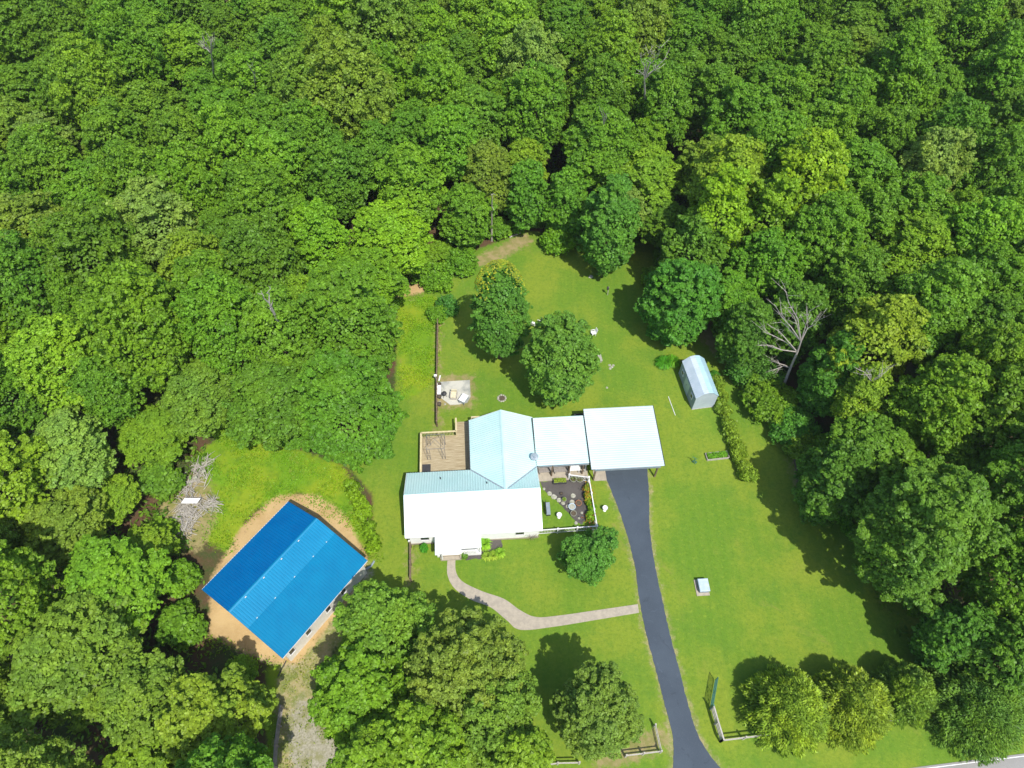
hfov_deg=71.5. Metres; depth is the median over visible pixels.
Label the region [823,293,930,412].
broadleaf tree
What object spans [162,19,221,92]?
woodland tree
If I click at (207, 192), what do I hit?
woodland tree
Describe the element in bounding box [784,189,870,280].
woodland tree
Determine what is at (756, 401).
shrub
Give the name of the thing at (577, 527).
picket fence
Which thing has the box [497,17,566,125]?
woodland tree
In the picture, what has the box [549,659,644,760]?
lawn tree
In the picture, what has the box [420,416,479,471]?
wooden deck
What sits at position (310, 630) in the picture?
window
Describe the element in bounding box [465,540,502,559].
front mulch bed
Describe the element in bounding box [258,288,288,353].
dead tree
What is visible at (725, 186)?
bright tree
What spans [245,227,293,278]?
understory tree
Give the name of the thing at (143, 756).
woodland tree
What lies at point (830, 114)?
woodland tree
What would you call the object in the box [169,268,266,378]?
woodland tree
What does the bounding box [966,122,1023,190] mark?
woodland tree
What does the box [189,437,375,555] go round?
meadow weeds
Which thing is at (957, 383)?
woodland tree
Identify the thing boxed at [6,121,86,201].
woodland tree
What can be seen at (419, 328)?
meadow grass
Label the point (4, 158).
understory tree
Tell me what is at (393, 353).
edge bush
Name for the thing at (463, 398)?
patio table
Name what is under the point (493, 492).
house
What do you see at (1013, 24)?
woodland tree
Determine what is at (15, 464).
woodland tree
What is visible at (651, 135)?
understory tree
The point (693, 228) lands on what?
lawn edge tree
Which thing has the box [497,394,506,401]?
fire ring
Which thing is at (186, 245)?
woodland tree
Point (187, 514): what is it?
brush pile
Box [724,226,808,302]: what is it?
woodland tree
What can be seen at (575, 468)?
patio table
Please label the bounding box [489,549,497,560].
ornamental grass
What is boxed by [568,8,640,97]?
woodland tree
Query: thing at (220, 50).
understory tree
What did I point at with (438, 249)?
edge bush
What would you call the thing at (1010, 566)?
understory tree
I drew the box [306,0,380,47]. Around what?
woodland tree
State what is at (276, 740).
dark rail fence
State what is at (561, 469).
plank bench
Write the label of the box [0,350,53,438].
woodland tree
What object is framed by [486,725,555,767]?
broadleaf tree
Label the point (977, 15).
woodland tree
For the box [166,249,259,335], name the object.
woodland tree
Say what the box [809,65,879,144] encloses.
woodland tree
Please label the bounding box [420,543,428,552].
shrub
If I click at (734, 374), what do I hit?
shrub
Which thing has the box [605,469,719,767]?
driveway
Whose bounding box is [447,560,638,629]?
walkway
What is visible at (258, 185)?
woodland tree
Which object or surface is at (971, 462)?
understory tree
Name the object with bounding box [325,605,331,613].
window
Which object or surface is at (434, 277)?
shrub
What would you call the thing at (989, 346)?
woodland tree
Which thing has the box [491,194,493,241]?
dead tree
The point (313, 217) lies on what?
woodland tree
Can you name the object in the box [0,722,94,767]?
woodland tree
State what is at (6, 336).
woodland tree
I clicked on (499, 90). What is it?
understory tree
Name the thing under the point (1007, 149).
woodland tree
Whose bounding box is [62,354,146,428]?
understory tree
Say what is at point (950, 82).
woodland tree
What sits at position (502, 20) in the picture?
woodland tree
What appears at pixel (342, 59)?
woodland tree
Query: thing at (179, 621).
edge bush
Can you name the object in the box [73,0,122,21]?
woodland tree
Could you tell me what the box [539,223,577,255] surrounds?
shrub
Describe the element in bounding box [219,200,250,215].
understory tree
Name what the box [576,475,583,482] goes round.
plant pot
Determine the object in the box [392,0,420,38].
woodland tree
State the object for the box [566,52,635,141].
woodland tree
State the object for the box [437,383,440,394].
white bench
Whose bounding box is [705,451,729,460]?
raised bed
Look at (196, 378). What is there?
woodland tree
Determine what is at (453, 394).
lounge chair
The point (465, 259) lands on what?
shrub
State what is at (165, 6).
woodland tree
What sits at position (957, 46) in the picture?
understory tree
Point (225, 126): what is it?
woodland tree
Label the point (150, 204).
woodland tree
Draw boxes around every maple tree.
[291,344,409,473]
[296,260,404,384]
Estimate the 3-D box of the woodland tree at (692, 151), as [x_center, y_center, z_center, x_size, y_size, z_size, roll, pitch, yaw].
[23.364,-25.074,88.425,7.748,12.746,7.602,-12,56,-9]
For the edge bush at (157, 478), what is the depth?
68.72 m
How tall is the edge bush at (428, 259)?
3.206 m
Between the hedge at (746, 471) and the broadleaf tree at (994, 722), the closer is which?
the broadleaf tree at (994, 722)
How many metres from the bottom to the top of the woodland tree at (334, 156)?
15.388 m
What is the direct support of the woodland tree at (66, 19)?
on the forest floor
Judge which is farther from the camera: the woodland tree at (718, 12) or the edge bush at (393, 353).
the woodland tree at (718, 12)
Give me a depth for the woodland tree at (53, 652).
52.28 m
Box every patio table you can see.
[458,393,468,403]
[570,465,579,472]
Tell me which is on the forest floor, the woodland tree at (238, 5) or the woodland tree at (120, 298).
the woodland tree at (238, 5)
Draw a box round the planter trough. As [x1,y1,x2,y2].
[553,477,566,484]
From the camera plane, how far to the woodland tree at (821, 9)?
101.28 m
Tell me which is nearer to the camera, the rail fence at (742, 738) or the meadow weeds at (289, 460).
the rail fence at (742, 738)
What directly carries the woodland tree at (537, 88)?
on the ground
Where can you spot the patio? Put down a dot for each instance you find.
(462, 386)
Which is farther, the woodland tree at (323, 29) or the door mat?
the woodland tree at (323, 29)
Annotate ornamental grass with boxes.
[480,538,491,551]
[481,551,489,561]
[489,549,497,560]
[494,547,505,557]
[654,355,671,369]
[664,354,681,368]
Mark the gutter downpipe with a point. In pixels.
(370, 566)
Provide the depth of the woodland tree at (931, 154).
77.49 m
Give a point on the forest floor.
(826, 421)
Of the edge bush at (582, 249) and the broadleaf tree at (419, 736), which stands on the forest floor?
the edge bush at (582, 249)
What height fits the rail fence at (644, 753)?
1.000 m
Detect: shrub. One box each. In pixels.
[409,261,453,293]
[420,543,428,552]
[425,305,447,323]
[435,293,459,317]
[444,246,479,277]
[461,553,467,559]
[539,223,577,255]
[710,370,719,377]
[722,357,756,386]
[735,354,786,392]
[738,373,792,424]
[768,404,822,446]
[778,385,799,404]
[781,429,814,463]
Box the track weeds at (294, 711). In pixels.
[262,639,333,767]
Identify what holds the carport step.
on the lawn at (789, 588)
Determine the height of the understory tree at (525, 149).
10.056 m
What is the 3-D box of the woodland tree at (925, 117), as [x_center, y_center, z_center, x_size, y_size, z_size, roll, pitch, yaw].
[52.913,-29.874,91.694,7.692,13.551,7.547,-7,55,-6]
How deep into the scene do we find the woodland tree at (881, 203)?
75.41 m
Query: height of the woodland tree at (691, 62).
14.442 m
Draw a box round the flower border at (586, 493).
[583,483,595,503]
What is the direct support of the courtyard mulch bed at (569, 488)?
on the lawn at (789, 588)
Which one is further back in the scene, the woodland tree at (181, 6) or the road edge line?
the woodland tree at (181, 6)
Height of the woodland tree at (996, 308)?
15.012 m
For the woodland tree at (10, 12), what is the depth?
93.58 m
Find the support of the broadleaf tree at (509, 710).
on the lawn at (789, 588)
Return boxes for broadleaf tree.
[154,661,278,765]
[307,636,418,746]
[326,717,384,767]
[331,578,436,666]
[367,693,471,767]
[402,605,529,732]
[436,182,497,248]
[445,670,541,767]
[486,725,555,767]
[501,158,550,233]
[541,162,590,239]
[715,298,780,368]
[765,278,831,367]
[791,437,872,527]
[796,329,865,417]
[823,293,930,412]
[848,454,1015,615]
[906,599,998,673]
[948,611,1023,694]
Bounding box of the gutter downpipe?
[365,560,375,569]
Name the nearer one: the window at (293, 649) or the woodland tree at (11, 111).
the window at (293, 649)
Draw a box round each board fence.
[409,542,411,581]
[436,319,438,426]
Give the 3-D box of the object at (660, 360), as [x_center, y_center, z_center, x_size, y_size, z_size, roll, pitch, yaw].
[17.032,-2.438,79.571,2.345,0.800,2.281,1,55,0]
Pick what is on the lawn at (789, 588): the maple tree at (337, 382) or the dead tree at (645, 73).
the maple tree at (337, 382)
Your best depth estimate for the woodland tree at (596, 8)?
103.45 m
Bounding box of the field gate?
[709,677,718,708]
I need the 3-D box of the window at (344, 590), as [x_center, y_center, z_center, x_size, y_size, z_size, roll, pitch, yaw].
[-14.974,18.374,62.995,0.080,1.210,0.670,31,60,19]
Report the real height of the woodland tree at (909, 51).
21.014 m
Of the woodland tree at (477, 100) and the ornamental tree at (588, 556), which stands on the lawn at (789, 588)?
the ornamental tree at (588, 556)
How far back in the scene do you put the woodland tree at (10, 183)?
76.70 m
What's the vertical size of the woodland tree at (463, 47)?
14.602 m
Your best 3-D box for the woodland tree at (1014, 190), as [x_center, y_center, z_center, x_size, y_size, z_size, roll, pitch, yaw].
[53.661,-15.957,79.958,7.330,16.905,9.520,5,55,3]
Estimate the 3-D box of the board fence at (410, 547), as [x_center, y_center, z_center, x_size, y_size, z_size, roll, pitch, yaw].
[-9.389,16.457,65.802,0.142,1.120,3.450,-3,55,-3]
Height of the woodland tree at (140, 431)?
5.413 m
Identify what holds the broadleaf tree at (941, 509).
on the forest floor
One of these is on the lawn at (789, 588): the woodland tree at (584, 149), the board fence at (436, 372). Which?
the board fence at (436, 372)
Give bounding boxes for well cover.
[694,578,709,595]
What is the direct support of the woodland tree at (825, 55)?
on the forest floor
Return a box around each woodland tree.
[0,0,46,64]
[0,60,53,123]
[0,94,38,155]
[0,164,44,237]
[0,190,81,262]
[0,229,78,347]
[0,292,29,350]
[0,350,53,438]
[0,429,62,534]
[0,539,64,657]
[0,586,147,734]
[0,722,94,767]
[2,312,104,415]
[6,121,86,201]
[8,109,86,178]
[13,485,109,574]
[18,0,93,59]
[20,0,77,41]
[23,406,117,495]
[26,52,104,145]
[28,199,153,295]
[42,156,125,221]
[47,31,141,144]
[54,534,176,646]
[67,36,126,78]
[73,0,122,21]
[74,259,197,392]
[75,96,153,165]
[80,0,175,94]
[90,268,173,357]
[90,736,176,767]
[91,139,180,230]
[94,647,184,751]
[103,174,203,271]
[114,79,189,145]
[115,0,177,81]
[116,403,189,468]
[128,1,183,89]
[145,140,225,229]
[146,105,225,200]
[154,0,224,54]
[157,225,227,300]
[157,351,242,438]
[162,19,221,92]
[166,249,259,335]
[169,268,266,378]
[174,731,273,767]
[182,66,227,101]
[188,85,264,160]
[194,99,259,195]
[201,0,252,52]
[211,49,286,116]
[212,0,244,13]
[218,210,308,291]
[221,354,321,450]
[224,157,304,241]
[225,0,271,39]
[236,284,323,373]
[240,0,310,52]
[240,125,313,215]
[243,91,288,147]
[252,11,317,64]
[266,45,332,114]
[271,98,344,190]
[284,0,310,13]
[286,197,353,277]
[299,13,359,139]
[299,30,398,146]
[301,133,377,239]
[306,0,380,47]
[327,245,410,322]
[343,0,422,104]
[346,118,399,198]
[349,197,433,274]
[353,38,412,116]
[370,141,447,228]
[381,98,443,193]
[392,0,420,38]
[403,41,469,147]
[404,0,459,61]
[407,40,465,102]
[417,0,451,40]
[417,103,481,185]
[441,83,510,182]
[445,29,490,86]
[448,0,492,41]
[457,138,513,214]
[477,0,540,79]
[484,0,538,18]
[497,0,550,19]
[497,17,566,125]
[500,58,569,159]
[536,0,585,55]
[544,2,594,64]
[559,99,640,210]
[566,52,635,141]
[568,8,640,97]
[582,0,622,21]
[618,143,683,221]
[621,0,683,42]
[622,0,672,64]
[625,57,666,122]
[629,59,694,146]
[649,4,716,76]
[667,48,711,147]
[673,132,724,207]
[677,0,739,50]
[680,133,772,234]
[684,60,739,139]
[700,27,753,84]
[701,76,781,149]
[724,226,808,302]
[725,0,786,73]
[740,59,793,128]
[743,109,811,231]
[747,63,813,140]
[759,0,804,66]
[778,98,860,162]
[781,19,837,70]
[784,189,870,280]
[785,28,866,109]
[786,0,845,33]
[804,135,904,207]
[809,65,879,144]
[811,242,891,344]
[821,178,908,258]
[823,0,886,36]
[823,409,925,496]
[838,26,882,70]
[848,0,913,30]
[853,103,920,184]
[859,21,936,103]
[864,18,945,121]
[866,170,955,254]
[867,112,918,171]
[876,209,956,292]
[877,257,988,366]
[882,349,996,460]
[884,0,917,28]
[886,0,952,68]
[890,126,977,213]
[904,91,991,184]
[907,63,965,122]
[915,100,953,135]
[926,319,1023,423]
[927,195,1023,282]
[935,0,1009,70]
[939,291,1023,357]
[940,0,973,47]
[950,124,1023,195]
[953,29,1023,127]
[954,239,1023,324]
[956,516,1023,623]
[962,0,1023,63]
[962,359,1023,463]
[965,85,1023,187]
[966,19,1023,95]
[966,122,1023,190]
[971,416,1023,529]
[976,175,1023,249]
[986,231,1023,312]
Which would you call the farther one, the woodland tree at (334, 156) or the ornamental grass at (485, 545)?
the woodland tree at (334, 156)
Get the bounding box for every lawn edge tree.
[575,173,643,276]
[633,257,724,347]
[654,209,731,273]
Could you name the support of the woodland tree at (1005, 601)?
on the forest floor
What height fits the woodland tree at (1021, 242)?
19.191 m
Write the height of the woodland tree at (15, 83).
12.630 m
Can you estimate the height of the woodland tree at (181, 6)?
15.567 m
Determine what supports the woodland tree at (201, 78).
on the forest floor
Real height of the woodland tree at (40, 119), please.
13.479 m
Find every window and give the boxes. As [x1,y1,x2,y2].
[289,647,295,655]
[305,628,312,636]
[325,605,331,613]
[340,588,346,596]
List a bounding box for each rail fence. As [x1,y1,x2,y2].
[273,705,284,767]
[551,761,580,764]
[624,723,662,757]
[710,706,724,739]
[719,734,767,742]
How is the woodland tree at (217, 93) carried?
on the forest floor
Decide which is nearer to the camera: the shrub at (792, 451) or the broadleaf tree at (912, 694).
the broadleaf tree at (912, 694)
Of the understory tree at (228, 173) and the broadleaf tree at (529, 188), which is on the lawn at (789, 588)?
the broadleaf tree at (529, 188)
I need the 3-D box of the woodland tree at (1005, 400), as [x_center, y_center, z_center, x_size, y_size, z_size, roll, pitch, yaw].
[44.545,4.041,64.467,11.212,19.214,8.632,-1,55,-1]
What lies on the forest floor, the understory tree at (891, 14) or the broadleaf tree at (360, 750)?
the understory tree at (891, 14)
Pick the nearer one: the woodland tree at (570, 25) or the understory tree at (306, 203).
the understory tree at (306, 203)
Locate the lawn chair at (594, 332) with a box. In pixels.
[590,327,597,335]
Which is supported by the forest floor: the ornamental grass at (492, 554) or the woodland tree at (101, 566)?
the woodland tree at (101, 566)
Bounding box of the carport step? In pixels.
[593,470,606,480]
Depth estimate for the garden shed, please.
75.86 m
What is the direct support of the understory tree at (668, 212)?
on the lawn at (789, 588)
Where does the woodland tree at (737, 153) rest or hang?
on the forest floor
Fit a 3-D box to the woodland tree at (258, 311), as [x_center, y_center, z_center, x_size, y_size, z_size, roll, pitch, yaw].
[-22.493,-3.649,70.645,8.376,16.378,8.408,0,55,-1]
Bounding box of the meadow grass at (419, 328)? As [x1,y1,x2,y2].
[393,291,441,398]
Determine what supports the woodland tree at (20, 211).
on the forest floor
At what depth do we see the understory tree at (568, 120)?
91.77 m
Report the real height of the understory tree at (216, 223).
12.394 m
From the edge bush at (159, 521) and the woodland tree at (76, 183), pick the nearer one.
the edge bush at (159, 521)
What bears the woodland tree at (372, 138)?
on the forest floor
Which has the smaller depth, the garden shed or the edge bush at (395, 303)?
the garden shed
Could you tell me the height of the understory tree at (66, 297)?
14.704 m
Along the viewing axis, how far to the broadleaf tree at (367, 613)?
56.85 m
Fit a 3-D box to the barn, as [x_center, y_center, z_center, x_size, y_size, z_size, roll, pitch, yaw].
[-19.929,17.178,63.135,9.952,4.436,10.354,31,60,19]
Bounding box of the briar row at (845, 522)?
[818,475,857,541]
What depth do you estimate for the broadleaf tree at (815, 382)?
68.93 m
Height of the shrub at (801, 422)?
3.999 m
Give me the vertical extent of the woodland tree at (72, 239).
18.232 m
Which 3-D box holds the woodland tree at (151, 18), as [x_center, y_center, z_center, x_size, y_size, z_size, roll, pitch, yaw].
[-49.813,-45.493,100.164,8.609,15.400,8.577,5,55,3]
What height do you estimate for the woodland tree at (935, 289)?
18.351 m
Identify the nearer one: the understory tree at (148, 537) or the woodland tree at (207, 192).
the understory tree at (148, 537)
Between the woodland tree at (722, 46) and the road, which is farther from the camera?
the woodland tree at (722, 46)
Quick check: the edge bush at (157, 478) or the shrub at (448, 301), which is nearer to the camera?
the edge bush at (157, 478)
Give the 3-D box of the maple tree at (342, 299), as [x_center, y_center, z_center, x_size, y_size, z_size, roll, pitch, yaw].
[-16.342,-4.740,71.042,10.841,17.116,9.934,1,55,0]
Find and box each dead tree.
[198,32,214,73]
[246,56,255,90]
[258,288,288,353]
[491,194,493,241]
[599,107,615,124]
[636,39,668,98]
[752,281,830,387]
[853,362,892,410]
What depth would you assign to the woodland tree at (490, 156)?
83.72 m
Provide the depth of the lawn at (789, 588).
66.97 m
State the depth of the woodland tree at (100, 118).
81.99 m
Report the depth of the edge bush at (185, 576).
63.21 m
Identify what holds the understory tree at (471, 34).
on the forest floor
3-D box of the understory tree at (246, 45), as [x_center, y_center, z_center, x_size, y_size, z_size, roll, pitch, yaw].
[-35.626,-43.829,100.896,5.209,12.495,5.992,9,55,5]
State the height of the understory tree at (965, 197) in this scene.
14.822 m
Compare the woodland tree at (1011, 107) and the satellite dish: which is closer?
the satellite dish
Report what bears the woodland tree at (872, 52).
on the forest floor
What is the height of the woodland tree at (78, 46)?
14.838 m
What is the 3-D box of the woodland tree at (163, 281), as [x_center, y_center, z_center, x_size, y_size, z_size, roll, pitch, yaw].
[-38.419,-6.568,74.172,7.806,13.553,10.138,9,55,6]
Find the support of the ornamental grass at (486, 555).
on the front mulch bed at (496, 544)
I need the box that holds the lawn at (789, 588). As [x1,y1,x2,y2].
[163,226,1023,767]
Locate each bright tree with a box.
[683,162,752,263]
[734,171,802,271]
[755,126,850,246]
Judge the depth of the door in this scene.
76.92 m
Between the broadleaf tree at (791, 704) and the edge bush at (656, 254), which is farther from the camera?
the edge bush at (656, 254)
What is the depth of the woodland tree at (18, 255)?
67.21 m
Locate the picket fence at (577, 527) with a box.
[538,474,597,534]
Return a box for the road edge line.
[930,756,1023,767]
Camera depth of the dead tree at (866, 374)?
63.61 m
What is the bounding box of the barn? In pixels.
[202,501,367,660]
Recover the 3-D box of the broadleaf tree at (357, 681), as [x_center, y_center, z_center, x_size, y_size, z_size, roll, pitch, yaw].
[-11.062,24.043,55.599,9.424,9.536,7.886,1,55,0]
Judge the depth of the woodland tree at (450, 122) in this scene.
83.21 m
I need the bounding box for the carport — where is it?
[583,406,664,479]
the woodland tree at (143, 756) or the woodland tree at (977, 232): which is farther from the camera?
the woodland tree at (977, 232)
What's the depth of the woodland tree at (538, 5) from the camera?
103.49 m
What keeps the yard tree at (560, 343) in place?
on the lawn at (789, 588)
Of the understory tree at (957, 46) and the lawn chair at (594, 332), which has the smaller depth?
the lawn chair at (594, 332)
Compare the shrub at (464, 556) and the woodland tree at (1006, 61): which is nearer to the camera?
the shrub at (464, 556)
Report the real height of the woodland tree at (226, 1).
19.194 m
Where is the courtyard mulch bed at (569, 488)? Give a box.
[541,479,588,524]
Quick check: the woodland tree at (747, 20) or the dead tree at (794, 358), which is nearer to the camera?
the dead tree at (794, 358)
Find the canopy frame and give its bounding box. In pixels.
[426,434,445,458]
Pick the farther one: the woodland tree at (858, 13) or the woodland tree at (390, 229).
the woodland tree at (858, 13)
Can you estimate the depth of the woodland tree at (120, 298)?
62.47 m
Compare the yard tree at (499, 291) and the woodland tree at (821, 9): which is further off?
the woodland tree at (821, 9)
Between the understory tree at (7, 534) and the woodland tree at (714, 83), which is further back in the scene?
the woodland tree at (714, 83)
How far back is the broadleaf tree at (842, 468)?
62.77 m
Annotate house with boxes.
[404,410,589,560]
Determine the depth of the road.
57.16 m
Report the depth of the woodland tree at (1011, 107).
83.56 m
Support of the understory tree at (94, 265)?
on the forest floor
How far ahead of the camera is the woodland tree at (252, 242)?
70.06 m
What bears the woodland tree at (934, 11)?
on the forest floor
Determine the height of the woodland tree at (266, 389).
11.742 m
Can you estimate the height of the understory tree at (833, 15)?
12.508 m
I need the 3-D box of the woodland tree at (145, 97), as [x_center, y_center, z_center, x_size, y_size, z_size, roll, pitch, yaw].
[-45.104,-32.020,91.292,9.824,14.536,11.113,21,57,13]
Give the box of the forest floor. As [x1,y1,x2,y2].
[0,1,1023,767]
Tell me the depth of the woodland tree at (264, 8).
98.25 m
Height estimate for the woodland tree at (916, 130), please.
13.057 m
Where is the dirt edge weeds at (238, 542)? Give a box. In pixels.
[203,483,383,675]
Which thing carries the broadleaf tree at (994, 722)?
on the lawn at (789, 588)
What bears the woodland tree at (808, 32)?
on the forest floor
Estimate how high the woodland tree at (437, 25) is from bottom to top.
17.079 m
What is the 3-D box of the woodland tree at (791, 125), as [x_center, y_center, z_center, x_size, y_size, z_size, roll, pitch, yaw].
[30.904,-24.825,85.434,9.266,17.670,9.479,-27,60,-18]
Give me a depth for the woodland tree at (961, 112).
79.50 m
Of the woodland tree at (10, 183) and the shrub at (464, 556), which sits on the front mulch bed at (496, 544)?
the shrub at (464, 556)
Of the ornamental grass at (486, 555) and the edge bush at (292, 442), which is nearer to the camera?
the ornamental grass at (486, 555)
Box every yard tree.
[467,259,532,358]
[519,310,600,407]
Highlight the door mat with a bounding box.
[422,464,430,471]
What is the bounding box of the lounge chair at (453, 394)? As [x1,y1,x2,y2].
[450,389,457,399]
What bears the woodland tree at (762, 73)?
on the forest floor
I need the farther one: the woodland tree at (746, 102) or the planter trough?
the woodland tree at (746, 102)
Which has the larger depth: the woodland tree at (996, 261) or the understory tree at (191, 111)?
the understory tree at (191, 111)
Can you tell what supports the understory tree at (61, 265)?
on the forest floor
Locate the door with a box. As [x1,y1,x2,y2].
[683,376,689,395]
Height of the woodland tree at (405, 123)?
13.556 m
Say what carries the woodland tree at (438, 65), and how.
on the forest floor
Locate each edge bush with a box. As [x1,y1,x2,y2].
[137,460,185,500]
[145,515,180,539]
[154,597,208,652]
[159,558,201,598]
[212,421,230,439]
[219,653,258,681]
[280,433,309,450]
[374,350,396,361]
[388,298,399,312]
[408,256,432,277]
[427,239,452,263]
[486,216,512,241]
[528,220,546,228]
[579,242,601,251]
[630,230,640,245]
[640,266,655,285]
[652,246,688,264]
[710,320,731,340]
[768,403,798,427]
[803,432,832,461]
[901,586,939,618]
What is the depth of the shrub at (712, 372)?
77.63 m
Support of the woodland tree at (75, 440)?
on the forest floor
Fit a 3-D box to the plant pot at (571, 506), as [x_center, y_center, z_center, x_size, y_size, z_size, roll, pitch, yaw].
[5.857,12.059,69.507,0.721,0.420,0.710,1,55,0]
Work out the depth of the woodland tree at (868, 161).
78.92 m
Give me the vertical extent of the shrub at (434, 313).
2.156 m
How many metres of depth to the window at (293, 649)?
60.21 m
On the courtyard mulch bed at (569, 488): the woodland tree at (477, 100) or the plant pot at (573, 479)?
the plant pot at (573, 479)
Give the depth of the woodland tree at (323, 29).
85.39 m
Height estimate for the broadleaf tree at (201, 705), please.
10.379 m
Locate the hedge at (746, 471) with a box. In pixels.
[711,374,759,482]
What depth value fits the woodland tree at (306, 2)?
101.38 m
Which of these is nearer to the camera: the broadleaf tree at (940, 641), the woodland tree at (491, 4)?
the broadleaf tree at (940, 641)
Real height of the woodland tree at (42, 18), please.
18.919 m
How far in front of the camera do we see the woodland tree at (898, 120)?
81.59 m
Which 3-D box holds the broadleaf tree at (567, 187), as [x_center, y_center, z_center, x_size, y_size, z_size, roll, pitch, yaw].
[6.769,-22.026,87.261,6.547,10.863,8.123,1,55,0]
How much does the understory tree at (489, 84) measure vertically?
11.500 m
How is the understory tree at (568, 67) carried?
on the forest floor
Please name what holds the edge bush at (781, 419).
on the forest floor
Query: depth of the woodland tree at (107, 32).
87.11 m
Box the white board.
[182,498,200,502]
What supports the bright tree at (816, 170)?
on the forest floor
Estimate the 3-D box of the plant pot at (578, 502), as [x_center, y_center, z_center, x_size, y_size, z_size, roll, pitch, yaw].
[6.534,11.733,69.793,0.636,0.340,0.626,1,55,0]
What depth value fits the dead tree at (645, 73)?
79.54 m
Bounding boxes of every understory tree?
[0,151,47,193]
[0,515,20,579]
[0,655,38,739]
[34,242,86,288]
[43,270,94,340]
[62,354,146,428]
[85,251,113,275]
[98,473,141,528]
[125,523,180,575]
[186,99,196,121]
[196,207,243,267]
[204,38,244,95]
[217,158,250,202]
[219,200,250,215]
[237,31,274,63]
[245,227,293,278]
[281,273,318,337]
[289,200,337,246]
[454,26,480,74]
[477,76,500,126]
[487,78,522,149]
[500,137,549,180]
[553,58,572,109]
[555,80,590,143]
[602,187,652,234]
[626,116,667,158]
[639,199,686,247]
[707,268,762,325]
[815,0,847,19]
[827,244,868,302]
[829,361,898,426]
[869,0,906,36]
[874,31,893,48]
[929,446,986,483]
[944,185,983,251]
[947,28,962,56]
[978,497,1008,548]
[990,549,1023,586]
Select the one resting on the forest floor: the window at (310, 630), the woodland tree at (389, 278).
the woodland tree at (389, 278)
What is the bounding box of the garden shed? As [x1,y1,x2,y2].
[678,355,718,409]
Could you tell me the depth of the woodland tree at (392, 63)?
88.04 m
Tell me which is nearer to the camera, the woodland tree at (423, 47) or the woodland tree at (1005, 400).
the woodland tree at (1005, 400)
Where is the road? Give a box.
[914,754,1023,767]
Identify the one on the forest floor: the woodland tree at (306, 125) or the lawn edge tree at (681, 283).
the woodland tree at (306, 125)
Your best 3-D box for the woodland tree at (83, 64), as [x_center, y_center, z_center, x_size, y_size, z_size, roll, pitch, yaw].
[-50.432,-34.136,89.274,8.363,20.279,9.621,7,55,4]
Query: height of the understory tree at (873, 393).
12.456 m
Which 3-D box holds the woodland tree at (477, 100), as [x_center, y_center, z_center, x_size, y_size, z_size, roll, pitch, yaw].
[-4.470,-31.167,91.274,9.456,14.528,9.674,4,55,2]
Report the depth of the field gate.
59.36 m
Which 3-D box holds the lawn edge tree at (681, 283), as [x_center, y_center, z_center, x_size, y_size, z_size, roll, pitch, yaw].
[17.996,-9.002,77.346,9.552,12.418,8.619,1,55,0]
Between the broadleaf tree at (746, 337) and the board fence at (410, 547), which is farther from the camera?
the broadleaf tree at (746, 337)
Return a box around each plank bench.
[538,467,551,474]
[554,466,567,473]
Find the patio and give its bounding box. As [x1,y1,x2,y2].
[441,380,470,404]
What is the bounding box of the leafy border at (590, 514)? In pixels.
[585,500,597,522]
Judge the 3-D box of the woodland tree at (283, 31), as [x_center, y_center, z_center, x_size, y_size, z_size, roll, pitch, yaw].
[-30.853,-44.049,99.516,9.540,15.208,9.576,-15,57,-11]
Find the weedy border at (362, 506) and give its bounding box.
[343,479,381,554]
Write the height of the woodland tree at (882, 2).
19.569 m
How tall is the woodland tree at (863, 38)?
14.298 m
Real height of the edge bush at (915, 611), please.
2.670 m
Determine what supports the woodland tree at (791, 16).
on the forest floor
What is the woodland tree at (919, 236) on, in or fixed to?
on the forest floor
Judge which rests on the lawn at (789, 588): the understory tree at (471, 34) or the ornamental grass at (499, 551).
the ornamental grass at (499, 551)
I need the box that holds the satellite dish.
[531,453,538,459]
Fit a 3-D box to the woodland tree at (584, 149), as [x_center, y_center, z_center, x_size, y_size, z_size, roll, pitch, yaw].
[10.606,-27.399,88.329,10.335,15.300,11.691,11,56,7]
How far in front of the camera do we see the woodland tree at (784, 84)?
86.45 m
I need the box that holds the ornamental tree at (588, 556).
[556,525,618,586]
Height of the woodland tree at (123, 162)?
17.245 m
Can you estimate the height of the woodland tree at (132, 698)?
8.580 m
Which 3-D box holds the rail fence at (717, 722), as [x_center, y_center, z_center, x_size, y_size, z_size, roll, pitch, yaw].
[16.756,27.795,58.115,0.162,1.270,2.632,-7,55,-6]
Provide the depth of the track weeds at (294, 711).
58.56 m
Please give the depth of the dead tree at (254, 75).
85.16 m
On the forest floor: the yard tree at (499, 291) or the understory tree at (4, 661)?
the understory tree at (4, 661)
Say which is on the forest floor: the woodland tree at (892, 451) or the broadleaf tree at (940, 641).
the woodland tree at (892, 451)
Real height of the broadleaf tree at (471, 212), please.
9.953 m
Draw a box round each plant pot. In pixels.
[568,503,575,509]
[570,476,576,482]
[570,510,576,516]
[575,500,581,505]
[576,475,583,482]
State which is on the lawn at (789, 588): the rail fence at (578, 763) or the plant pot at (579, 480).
the rail fence at (578, 763)
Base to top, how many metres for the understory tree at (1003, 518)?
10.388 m
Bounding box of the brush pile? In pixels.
[168,452,223,538]
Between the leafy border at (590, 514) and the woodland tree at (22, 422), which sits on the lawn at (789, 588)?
the leafy border at (590, 514)
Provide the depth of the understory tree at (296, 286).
70.30 m
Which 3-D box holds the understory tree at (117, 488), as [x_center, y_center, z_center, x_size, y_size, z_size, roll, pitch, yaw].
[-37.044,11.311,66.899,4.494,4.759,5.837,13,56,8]
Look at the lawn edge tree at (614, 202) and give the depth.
79.57 m
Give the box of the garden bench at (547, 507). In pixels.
[545,500,550,515]

